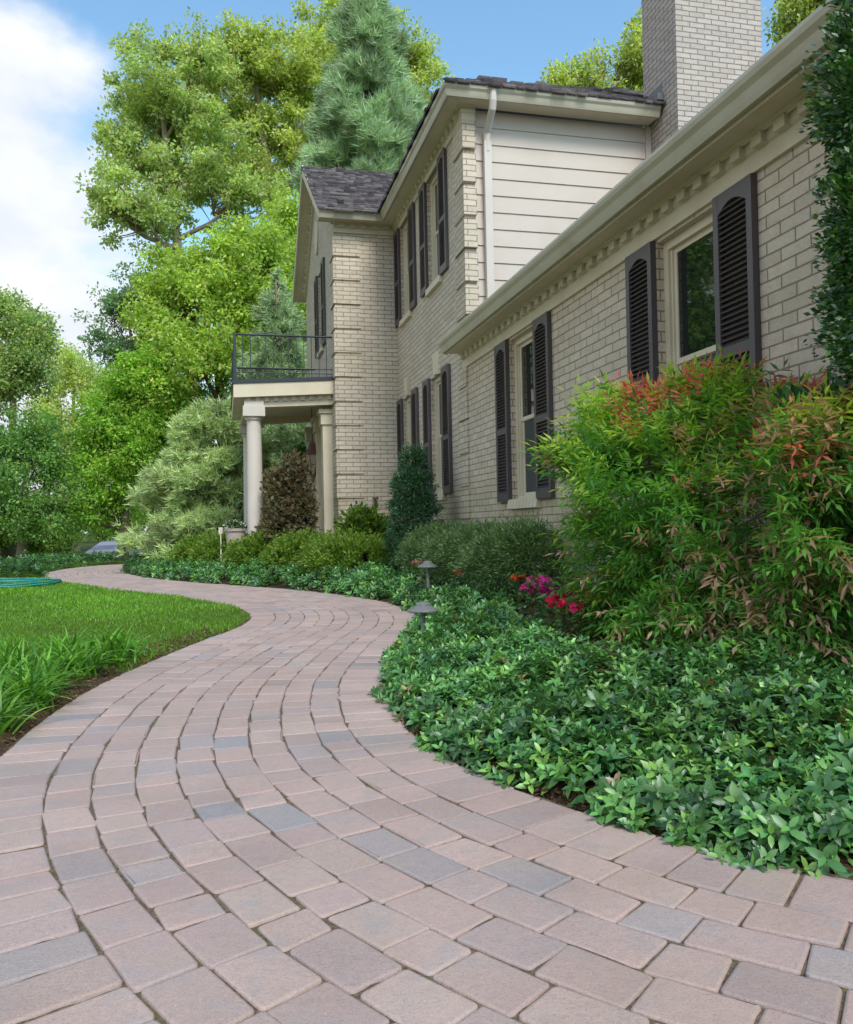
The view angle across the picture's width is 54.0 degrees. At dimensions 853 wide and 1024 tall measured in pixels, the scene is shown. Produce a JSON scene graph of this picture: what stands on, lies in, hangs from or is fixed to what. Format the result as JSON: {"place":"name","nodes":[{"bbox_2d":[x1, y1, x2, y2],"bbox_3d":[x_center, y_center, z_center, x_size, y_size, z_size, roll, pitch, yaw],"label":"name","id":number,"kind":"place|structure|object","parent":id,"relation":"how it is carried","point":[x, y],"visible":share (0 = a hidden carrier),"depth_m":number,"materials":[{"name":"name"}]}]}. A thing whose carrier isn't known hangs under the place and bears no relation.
{"place":"outdoors","nodes":[
{"label":"outdoors","id":0,"kind":"place"},
{"bbox_2d":[85,540,151,554],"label":"driveway","id":1,"kind":"structure","parent":0,"point":[109,546],"depth_m":46.08,"materials":[{"name":"concrete"}]},
{"bbox_2d":[0,0,794,533],"label":"sky","id":2,"kind":"structure","parent":0,"point":[54,54],"materials":[{"name":"blue"}]},
{"bbox_2d":[0,564,852,1023],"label":"path","id":3,"kind":"structure","parent":0,"point":[416,924],"depth_m":2.13,"materials":[{"name":"pink brick"}]},
{"bbox_2d":[0,534,852,878],"bbox_3d":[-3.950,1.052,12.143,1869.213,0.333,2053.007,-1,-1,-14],"label":"ground","id":4,"kind":"structure","parent":0,"point":[224,618],"depth_m":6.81,"materials":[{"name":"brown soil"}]},
{"bbox_2d":[0,521,18,550],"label":"understory shrub","id":5,"kind":"object","parent":4,"relation":"on","point":[6,540],"visible":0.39,"depth_m":28.82,"materials":[{"name":"green plant"}]},
{"bbox_2d":[0,628,50,663],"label":"daylily clump","id":6,"kind":"object","parent":4,"relation":"on","point":[18,645],"visible":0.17,"depth_m":5.44,"materials":[{"name":"green plant"}]},
{"bbox_2d":[0,674,51,735],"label":"daylily clump","id":7,"kind":"object","parent":4,"relation":"on","point":[5,724],"visible":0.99,"depth_m":3.86,"materials":[{"name":"green plant"}]},
{"bbox_2d":[0,578,61,587],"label":"garden hose","id":8,"kind":"object","parent":4,"relation":"on","point":[32,583],"visible":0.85,"depth_m":13.96,"materials":[{"name":"rubber"}]},
{"bbox_2d":[0,649,67,694],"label":"daylily clump","id":9,"kind":"object","parent":4,"relation":"on","point":[10,671],"visible":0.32,"depth_m":4.57,"materials":[{"name":"green plant"}]},
{"bbox_2d":[0,513,72,554],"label":"understory shrub","id":10,"kind":"object","parent":4,"relation":"on","point":[40,548],"visible":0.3,"depth_m":30.87,"materials":[{"name":"green plant"}]},
{"bbox_2d":[0,284,74,558],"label":"broadleaf tree","id":11,"kind":"object","parent":4,"relation":"on","point":[24,367],"visible":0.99,"depth_m":29.67,"materials":[{"name":"green plant"}]},
{"bbox_2d":[0,638,79,680],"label":"daylily clump","id":12,"kind":"object","parent":4,"relation":"on","point":[13,663],"visible":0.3,"depth_m":5.04,"materials":[{"name":"green plant"}]},
{"bbox_2d":[0,658,90,712],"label":"daylily clump","id":13,"kind":"object","parent":4,"relation":"on","point":[32,694],"visible":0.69,"depth_m":4.27,"materials":[{"name":"green plant"}]},
{"bbox_2d":[0,646,92,694],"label":"daylily clump","id":14,"kind":"object","parent":4,"relation":"on","point":[45,662],"visible":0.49,"depth_m":4.72,"materials":[{"name":"green plant"}]},
{"bbox_2d":[0,402,95,561],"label":"broadleaf tree","id":15,"kind":"object","parent":4,"relation":"on","point":[36,506],"visible":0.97,"depth_m":23.93,"materials":[{"name":"green plant"}]},
{"bbox_2d":[28,509,86,555],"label":"understory shrub","id":16,"kind":"object","parent":4,"relation":"on","point":[68,549],"visible":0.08,"depth_m":32.96,"materials":[{"name":"green plant"}]},
{"bbox_2d":[18,628,104,668],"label":"daylily clump","id":17,"kind":"object","parent":4,"relation":"on","point":[47,644],"visible":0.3,"depth_m":5.52,"materials":[{"name":"green plant"}]},
{"bbox_2d":[17,336,116,551],"bbox_3d":[-15.964,-2.950,38.013,4.951,10.027,3.819,-1,-1,-14],"label":"broadleaf tree","id":18,"kind":"object","parent":4,"relation":"on","point":[85,374],"visible":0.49,"depth_m":37.44,"materials":[{"name":"green plant"}]},
{"bbox_2d":[0,549,145,577],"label":"ground cover","id":19,"kind":"object","parent":4,"relation":"on","point":[32,564],"visible":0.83,"depth_m":20.55,"materials":[{"name":"green plant"}]},
{"bbox_2d":[28,625,117,652],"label":"daylily clump","id":20,"kind":"object","parent":4,"relation":"on","point":[72,641],"visible":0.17,"depth_m":5.77,"materials":[{"name":"green plant"}]},
{"bbox_2d":[49,488,98,542],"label":"distant tree","id":21,"kind":"object","parent":4,"relation":"on","point":[85,523],"visible":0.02,"depth_m":74.55,"materials":[{"name":"green plant"}]},
{"bbox_2d":[29,638,133,681],"bbox_3d":[-2.176,0.904,5.210,0.711,0.271,0.728,-1,-1,-14],"label":"daylily clump","id":22,"kind":"object","parent":4,"relation":"on","point":[84,658],"visible":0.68,"depth_m":5.17,"materials":[{"name":"green plant"}]},
{"bbox_2d":[82,487,117,541],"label":"distant tree","id":23,"kind":"object","parent":4,"relation":"on","point":[98,535],"visible":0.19,"depth_m":79.33,"materials":[{"name":"green plant"}]},
{"bbox_2d":[60,620,150,667],"bbox_3d":[-2.198,0.903,5.676,0.676,0.291,0.719,-1,-1,18],"label":"daylily clump","id":24,"kind":"object","parent":4,"relation":"on","point":[118,652],"visible":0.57,"depth_m":5.63,"materials":[{"name":"green plant"}]},
{"bbox_2d":[66,626,154,661],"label":"daylily clump","id":25,"kind":"object","parent":4,"relation":"on","point":[119,636],"visible":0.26,"depth_m":5.87,"materials":[{"name":"green plant"}]},
{"bbox_2d":[73,261,157,514],"bbox_3d":[-9.901,-3.269,27.867,3.210,10.112,2.384,-1,-1,11],"label":"broadleaf tree","id":26,"kind":"object","parent":4,"relation":"on","point":[109,307],"visible":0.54,"depth_m":27.64,"materials":[{"name":"green plant"}]},
{"bbox_2d":[0,576,249,671],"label":"lawn grass","id":27,"kind":"structure","parent":4,"relation":"on","point":[78,594],"depth_m":9.21,"materials":[{"name":"green plant"}]},
{"bbox_2d":[112,483,146,540],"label":"distant tree","id":28,"kind":"object","parent":4,"relation":"on","point":[129,523],"visible":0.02,"depth_m":84.06,"materials":[{"name":"green plant"}]},
{"bbox_2d":[40,339,228,559],"bbox_3d":[-8.874,-1.763,26.079,5.830,6.994,3.914,-1,-1,-14],"label":"broadleaf tree","id":29,"kind":"object","parent":4,"relation":"on","point":[113,428],"visible":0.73,"depth_m":25.03,"materials":[{"name":"green plant"}]},
{"bbox_2d":[134,507,162,530],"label":"distant tree","id":30,"kind":"object","parent":4,"relation":"on","point":[143,520],"visible":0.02,"depth_m":80.88,"materials":[{"name":"green plant"}]},
{"bbox_2d":[96,400,216,531],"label":"woodland tree","id":31,"kind":"object","parent":4,"relation":"on","point":[138,504],"visible":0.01,"depth_m":47.80,"materials":[{"name":"green plant"}]},
{"bbox_2d":[73,6,290,402],"bbox_3d":[-9.738,-9.129,34.403,8.532,22.074,6.538,-1,-1,-14],"label":"tall tree","id":32,"kind":"object","parent":4,"relation":"on","point":[176,121],"visible":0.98,"depth_m":33.07,"materials":[{"name":"green plant"}]},
{"bbox_2d":[163,529,218,572],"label":"azalea shrub","id":33,"kind":"object","parent":4,"relation":"on","point":[181,549],"visible":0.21,"depth_m":16.43,"materials":[{"name":"green plant"}]},
{"bbox_2d":[111,393,282,574],"bbox_3d":[-4.879,-0.602,19.322,4.494,4.404,4.621,-1,-1,-14],"label":"pine tree","id":34,"kind":"object","parent":4,"relation":"on","point":[189,480],"visible":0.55,"depth_m":18.60,"materials":[{"name":"green plant"}]},
{"bbox_2d":[107,182,306,426],"bbox_3d":[-6.244,-4.833,27.015,7.764,13.046,5.189,-1,-1,-30],"label":"broadleaf tree","id":35,"kind":"object","parent":4,"relation":"on","point":[182,281],"visible":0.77,"depth_m":25.98,"materials":[{"name":"green plant"}]},
{"bbox_2d":[187,530,247,572],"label":"azalea shrub","id":36,"kind":"object","parent":4,"relation":"on","point":[208,544],"visible":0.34,"depth_m":15.60,"materials":[{"name":"green plant"}]},
{"bbox_2d":[219,527,222,559],"bbox_3d":[-3.751,0.713,15.291,0.070,0.866,0.017,-1,-1,-14],"label":"garden marker","id":37,"kind":"object","parent":4,"relation":"on","point":[220,530],"visible":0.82,"depth_m":15.29,"materials":[{"name":"white paint"}]},
{"bbox_2d":[203,340,284,446],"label":"woodland tree","id":38,"kind":"object","parent":4,"relation":"on","point":[227,395],"depth_m":45.59,"materials":[{"name":"green plant"}]},
{"bbox_2d":[217,528,293,575],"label":"azalea shrub","id":39,"kind":"object","parent":4,"relation":"on","point":[248,544],"visible":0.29,"depth_m":14.45,"materials":[{"name":"green plant"}]},
{"bbox_2d":[211,265,307,507],"bbox_3d":[-4.311,-2.876,25.055,5.156,9.199,4.916,-1,-1,-14],"label":"pine tree","id":40,"kind":"object","parent":4,"relation":"on","point":[289,435],"visible":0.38,"depth_m":24.57,"materials":[{"name":"green plant"}]},
{"bbox_2d":[179,8,346,222],"bbox_3d":[-6.681,-10.067,37.271,8.509,23.951,6.366,-1,-1,-14],"label":"tall tree","id":41,"kind":"object","parent":4,"relation":"on","point":[267,73],"visible":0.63,"depth_m":36.08,"materials":[{"name":"green plant"}]},
{"bbox_2d":[251,447,321,552],"bbox_3d":[-2.494,-0.085,14.891,1.267,2.166,1.084,-1,-1,-14],"label":"dark leaved shrub","id":42,"kind":"object","parent":4,"relation":"on","point":[289,499],"visible":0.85,"depth_m":14.71,"materials":[{"name":"brown plant"}]},
{"bbox_2d":[259,527,332,580],"bbox_3d":[-2.000,0.693,13.852,1.536,0.912,1.528,-1,-1,-14],"label":"azalea shrub","id":43,"kind":"object","parent":4,"relation":"on","point":[280,551],"visible":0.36,"depth_m":13.59,"materials":[{"name":"green plant"}]},
{"bbox_2d":[291,441,306,480],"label":"columnar evergreen","id":44,"kind":"object","parent":4,"relation":"on","point":[301,447],"visible":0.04,"depth_m":20.40,"materials":[{"name":"green plant"}]},
{"bbox_2d":[295,524,394,583],"bbox_3d":[-1.188,0.657,12.787,1.629,0.960,1.480,-1,-1,-14],"label":"azalea shrub","id":45,"kind":"object","parent":4,"relation":"on","point":[355,549],"visible":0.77,"depth_m":12.53,"materials":[{"name":"green plant"}]},
{"bbox_2d":[287,0,429,376],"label":"pine tree","id":46,"kind":"object","parent":4,"relation":"on","point":[368,115],"visible":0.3,"depth_m":32.99,"materials":[{"name":"green plant"}]},
{"bbox_2d":[332,500,393,564],"bbox_3d":[-0.964,0.370,13.399,1.217,1.138,1.043,0,-1,-36],"label":"leafy shrub","id":47,"kind":"object","parent":4,"relation":"on","point":[360,518],"visible":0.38,"depth_m":13.21,"materials":[{"name":"green plant"}]},
{"bbox_2d":[285,0,455,118],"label":"tall tree","id":48,"kind":"object","parent":4,"relation":"on","point":[423,70],"visible":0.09,"depth_m":40.15,"materials":[{"name":"green plant"}]},
{"bbox_2d":[383,440,445,570],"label":"dwarf conifer","id":49,"kind":"object","parent":4,"relation":"on","point":[416,497],"visible":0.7,"depth_m":11.56,"materials":[{"name":"green plant"}]},
{"bbox_2d":[410,557,423,576],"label":"flowering plant","id":50,"kind":"object","parent":4,"relation":"on","point":[414,566],"visible":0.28,"depth_m":10.07,"materials":[{"name":"green plant"}]},
{"bbox_2d":[407,601,438,646],"bbox_3d":[-0.022,0.836,5.897,0.225,0.413,0.225,-1,-1,-14],"label":"path light","id":51,"kind":"object","parent":4,"relation":"on","point":[422,608],"visible":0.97,"depth_m":5.85,"materials":[{"name":"grey metal"}]},
{"bbox_2d":[417,561,437,593],"bbox_3d":[0.018,0.806,8.896,0.225,0.579,0.225,-1,-1,-14],"label":"path light","id":52,"kind":"object","parent":4,"relation":"on","point":[427,565],"visible":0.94,"depth_m":8.87,"materials":[{"name":"grey metal"}]},
{"bbox_2d":[394,518,462,573],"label":"yew shrub","id":53,"kind":"object","parent":4,"relation":"on","point":[409,545],"visible":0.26,"depth_m":10.42,"materials":[{"name":"green plant"}]},
{"bbox_2d":[412,517,494,585],"bbox_3d":[0.451,0.530,9.150,1.124,0.962,1.948,-1,-1,-14],"label":"yew shrub","id":54,"kind":"object","parent":4,"relation":"on","point":[442,548],"visible":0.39,"depth_m":8.96,"materials":[{"name":"green plant"}]},
{"bbox_2d":[450,566,468,599],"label":"flowering plant","id":55,"kind":"object","parent":4,"relation":"on","point":[454,576],"visible":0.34,"depth_m":8.36,"materials":[{"name":"green plant"}]},
{"bbox_2d":[120,551,852,879],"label":"ground cover","id":56,"kind":"object","parent":4,"relation":"on","point":[762,816],"visible":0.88,"depth_m":3.04,"materials":[{"name":"green plant"}]},
{"bbox_2d":[448,508,578,606],"bbox_3d":[0.842,0.438,7.752,1.026,0.962,1.702,-1,-1,-25],"label":"yew shrub","id":57,"kind":"object","parent":4,"relation":"on","point":[497,551],"visible":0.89,"depth_m":7.37,"materials":[{"name":"green plant"}]},
{"bbox_2d":[508,571,529,612],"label":"flowering plant","id":58,"kind":"object","parent":4,"relation":"on","point":[517,577],"visible":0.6,"depth_m":7.05,"materials":[{"name":"green plant"}]},
{"bbox_2d":[207,0,852,605],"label":"brick house","id":59,"kind":"structure","parent":4,"relation":"on","point":[485,268],"depth_m":11.08,"materials":[{"name":"beige brick"}]},
{"bbox_2d":[222,519,246,550],"bbox_3d":[-3.489,0.417,15.268,0.473,0.603,0.482,-1,-1,-14],"label":"flower planter","id":60,"kind":"object","parent":59,"relation":"on","point":[230,530],"visible":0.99,"depth_m":15.14,"materials":[{"name":"ceramic"}]},
{"bbox_2d":[304,407,315,482],"bbox_3d":[-2.302,-1.348,16.898,0.350,1.527,0.303,-1,-1,-14],"label":"hanging lantern","id":61,"kind":"object","parent":59,"relation":"hanging from","point":[310,452],"visible":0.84,"depth_m":16.81,"materials":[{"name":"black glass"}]},
{"bbox_2d":[317,346,323,358],"bbox_3d":[-2.139,-4.103,17.299,0.198,1.755,0.888,-1,-1,-14],"label":"window","id":62,"kind":"structure","parent":59,"relation":"in","point":[321,350],"depth_m":17.13,"materials":[{"name":"beige glass"}]},
{"bbox_2d":[399,223,411,327],"bbox_3d":[-0.321,-4.206,14.669,0.198,1.801,0.876,-1,-1,-14],"label":"window","id":63,"kind":"structure","parent":59,"relation":"in","point":[408,313],"depth_m":14.99,"materials":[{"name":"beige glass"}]},
{"bbox_2d":[407,397,411,447],"bbox_3d":[-0.207,-1.129,14.648,0.080,1.794,0.805,-1,-1,-14],"label":"window","id":64,"kind":"structure","parent":59,"relation":"in","point":[409,399],"depth_m":14.97,"materials":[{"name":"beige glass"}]},
{"bbox_2d":[425,173,442,297],"bbox_3d":[0.155,-4.249,12.697,0.198,1.801,0.865,-1,-1,-14],"label":"window","id":65,"kind":"structure","parent":59,"relation":"in","point":[437,279],"depth_m":13.00,"materials":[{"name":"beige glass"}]},
{"bbox_2d":[434,375,446,500],"bbox_3d":[0.215,-1.110,12.655,0.198,1.916,0.842,-1,-1,-14],"label":"window","id":66,"kind":"structure","parent":59,"relation":"in","point":[437,382],"depth_m":12.96,"materials":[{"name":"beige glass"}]},
{"bbox_2d":[507,330,540,509],"bbox_3d":[1.090,-0.982,9.047,0.198,1.916,0.899,-1,-1,-14],"label":"window","id":67,"kind":"structure","parent":59,"relation":"in","point":[523,351],"depth_m":9.29,"materials":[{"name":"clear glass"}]},
{"bbox_2d":[657,213,724,495],"bbox_3d":[1.864,-1.051,5.845,0.198,1.916,0.865,-1,-1,-14],"label":"window","id":68,"kind":"structure","parent":59,"relation":"in","point":[688,256],"depth_m":5.98,"materials":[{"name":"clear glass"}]},
{"bbox_2d":[516,579,547,619],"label":"flowering plant","id":69,"kind":"object","parent":4,"relation":"on","point":[530,587],"visible":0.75,"depth_m":6.30,"materials":[{"name":"green plant"}]},
{"bbox_2d":[523,572,551,613],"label":"flowering plant","id":70,"kind":"object","parent":4,"relation":"on","point":[542,579],"visible":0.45,"depth_m":6.58,"materials":[{"name":"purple plant"}]},
{"bbox_2d":[534,580,570,626],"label":"flowering plant","id":71,"kind":"object","parent":4,"relation":"on","point":[543,589],"visible":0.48,"depth_m":5.62,"materials":[{"name":"green plant"}]},
{"bbox_2d":[541,591,587,639],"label":"flowering plant","id":72,"kind":"object","parent":4,"relation":"on","point":[554,600],"visible":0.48,"depth_m":4.92,"materials":[{"name":"green plant"}]},
{"bbox_2d":[554,594,594,644],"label":"flowering plant","id":73,"kind":"object","parent":4,"relation":"on","point":[570,603],"visible":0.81,"depth_m":4.81,"materials":[{"name":"green plant"}]},
{"bbox_2d":[565,587,587,628],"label":"flowering plant","id":74,"kind":"object","parent":4,"relation":"on","point":[574,623],"visible":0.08,"depth_m":5.35,"materials":[{"name":"green plant"}]},
{"bbox_2d":[539,8,643,126],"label":"broadleaf tree","id":75,"kind":"object","parent":4,"relation":"on","point":[628,66],"visible":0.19,"depth_m":26.71,"materials":[{"name":"green plant"}]},
{"bbox_2d":[519,343,852,682],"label":"nandina bush","id":76,"kind":"object","parent":4,"relation":"on","point":[788,483],"visible":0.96,"depth_m":4.17,"materials":[{"name":"green plant"}]},
{"bbox_2d":[761,0,821,46],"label":"broadleaf tree","id":77,"kind":"object","parent":4,"relation":"on","point":[790,12],"visible":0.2,"depth_m":23.82,"materials":[{"name":"green plant"}]},
{"bbox_2d":[760,368,852,587],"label":"broadleaf shrub","id":78,"kind":"object","parent":4,"relation":"on","point":[833,386],"visible":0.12,"depth_m":3.77,"materials":[{"name":"green plant"}]},
{"bbox_2d":[797,0,852,390],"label":"tall evergreen","id":79,"kind":"object","parent":4,"relation":"on","point":[836,125],"visible":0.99,"depth_m":3.51,"materials":[{"name":"green plant"}]}
]}

